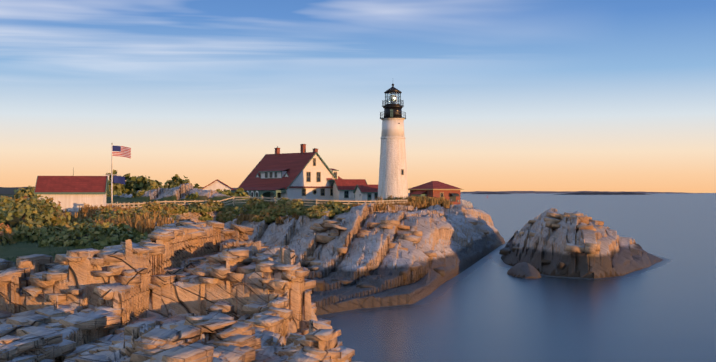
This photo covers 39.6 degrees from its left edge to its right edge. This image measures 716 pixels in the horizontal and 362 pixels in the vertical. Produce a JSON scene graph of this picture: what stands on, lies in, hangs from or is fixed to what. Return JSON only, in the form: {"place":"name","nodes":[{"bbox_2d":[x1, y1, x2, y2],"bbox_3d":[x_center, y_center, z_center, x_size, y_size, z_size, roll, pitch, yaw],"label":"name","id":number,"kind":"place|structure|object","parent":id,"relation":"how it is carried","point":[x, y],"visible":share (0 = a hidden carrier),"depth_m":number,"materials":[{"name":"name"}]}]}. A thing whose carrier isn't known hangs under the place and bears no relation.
{"place":"outdoors","nodes":[
{"label":"outdoors","id":0,"kind":"place"},
{"bbox_2d":[0,187,26,193],"bbox_3d":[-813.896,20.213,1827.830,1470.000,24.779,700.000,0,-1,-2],"label":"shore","id":1,"kind":"structure","parent":0,"point":[6,190],"depth_m":1585.99,"materials":[{"name":"grey"}]},
{"bbox_2d":[0,183,661,361],"bbox_3d":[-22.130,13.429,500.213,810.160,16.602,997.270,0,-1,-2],"label":"terrain","id":2,"kind":"structure","parent":0,"point":[455,240],"depth_m":106.67,"materials":[{"name":"grey stone"}]},
{"bbox_2d":[34,169,108,214],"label":"white shed","id":3,"kind":"structure","parent":2,"relation":"on","point":[71,193],"depth_m":98.84,"materials":[{"name":"paint"}]},
{"bbox_2d":[104,143,130,206],"bbox_3d":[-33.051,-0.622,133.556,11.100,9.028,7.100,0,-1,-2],"label":"flagpole","id":4,"kind":"object","parent":2,"relation":"on","point":[122,151],"visible":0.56,"depth_m":133.58,"materials":[{"name":"white metal"}]},
{"bbox_2d":[0,187,336,245],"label":"shrub","id":5,"kind":"object","parent":2,"relation":"on","point":[14,222],"depth_m":42.33,"materials":[{"name":"green plant"}]},
{"bbox_2d":[0,170,427,249],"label":"shrubs","id":6,"kind":"object","parent":2,"relation":"on","point":[39,211],"visible":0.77,"depth_m":55.52,"materials":[{"name":"green plant"}]},
{"bbox_2d":[202,179,232,190],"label":"garage","id":7,"kind":"structure","parent":2,"relation":"on","point":[216,184],"depth_m":248.91,"materials":[{"name":"white paint"}]},
{"bbox_2d":[22,182,422,236],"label":"shrub stems","id":8,"kind":"object","parent":2,"relation":"on","point":[23,217],"depth_m":42.96,"materials":[{"name":"brown plant"}]},
{"bbox_2d":[83,196,407,207],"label":"rail fence","id":9,"kind":"object","parent":2,"relation":"on","point":[233,202],"visible":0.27,"depth_m":135.75,"materials":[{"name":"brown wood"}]},
{"bbox_2d":[55,195,452,233],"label":"grass tufts","id":10,"kind":"object","parent":2,"relation":"on","point":[141,225],"visible":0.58,"depth_m":93.76,"materials":[{"name":"green plant"}]},
{"bbox_2d":[231,144,341,200],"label":"keepers house","id":11,"kind":"structure","parent":2,"relation":"on","point":[303,174],"depth_m":206.82,"materials":[{"name":"white"}]},
{"bbox_2d":[0,211,603,361],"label":"rocks","id":12,"kind":"object","parent":2,"relation":"on","point":[174,338],"visible":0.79,"depth_m":26.55,"materials":[{"name":"beige stone"}]},
{"bbox_2d":[331,179,377,200],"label":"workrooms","id":13,"kind":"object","parent":2,"relation":"on","point":[353,189],"visible":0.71,"depth_m":206.19,"materials":[{"name":"white paint"}]},
{"bbox_2d":[377,84,407,199],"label":"lighthouse tower","id":14,"kind":"structure","parent":2,"relation":"on","point":[393,174],"depth_m":185.78,"materials":[{"name":"white paint"}]},
{"bbox_2d":[408,181,463,204],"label":"fog signal building","id":15,"kind":"structure","parent":2,"relation":"on","point":[436,189],"depth_m":188.40,"materials":[{"name":"brick"}]},
{"bbox_2d":[460,200,471,207],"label":"picket fence","id":16,"kind":"object","parent":2,"relation":"on","point":[467,203],"visible":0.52,"depth_m":201.31,"materials":[{"name":"white paint"}]},
{"bbox_2d":[0,0,715,192],"label":"sky","id":17,"kind":"structure","parent":0,"point":[497,95],"materials":[{"name":"blue"}]},
{"bbox_2d":[474,192,509,193],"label":"island","id":18,"kind":"structure","parent":0,"point":[491,193],"depth_m":7067.89,"materials":[{"name":"grey"}]},
{"bbox_2d":[316,203,715,361],"bbox_3d":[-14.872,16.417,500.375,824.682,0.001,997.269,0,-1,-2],"label":"sea","id":19,"kind":"structure","parent":0,"point":[487,308],"depth_m":88.72,"materials":[{"name":"liquid"}]},
{"bbox_2d":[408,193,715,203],"bbox_3d":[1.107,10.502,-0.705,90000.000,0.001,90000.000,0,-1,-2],"label":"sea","id":20,"kind":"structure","parent":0,"point":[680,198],"depth_m":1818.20,"materials":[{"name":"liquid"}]},
{"bbox_2d":[460,191,682,192],"bbox_3d":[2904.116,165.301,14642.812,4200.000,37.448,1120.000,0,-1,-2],"label":"island","id":21,"kind":"structure","parent":0,"point":[558,192],"depth_m":14227.72,"materials":[{"name":"grey"}]},
{"bbox_2d":[554,192,649,194],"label":"island","id":22,"kind":"structure","parent":0,"point":[605,193],"depth_m":5076.93,"materials":[{"name":"grey"}]}
]}

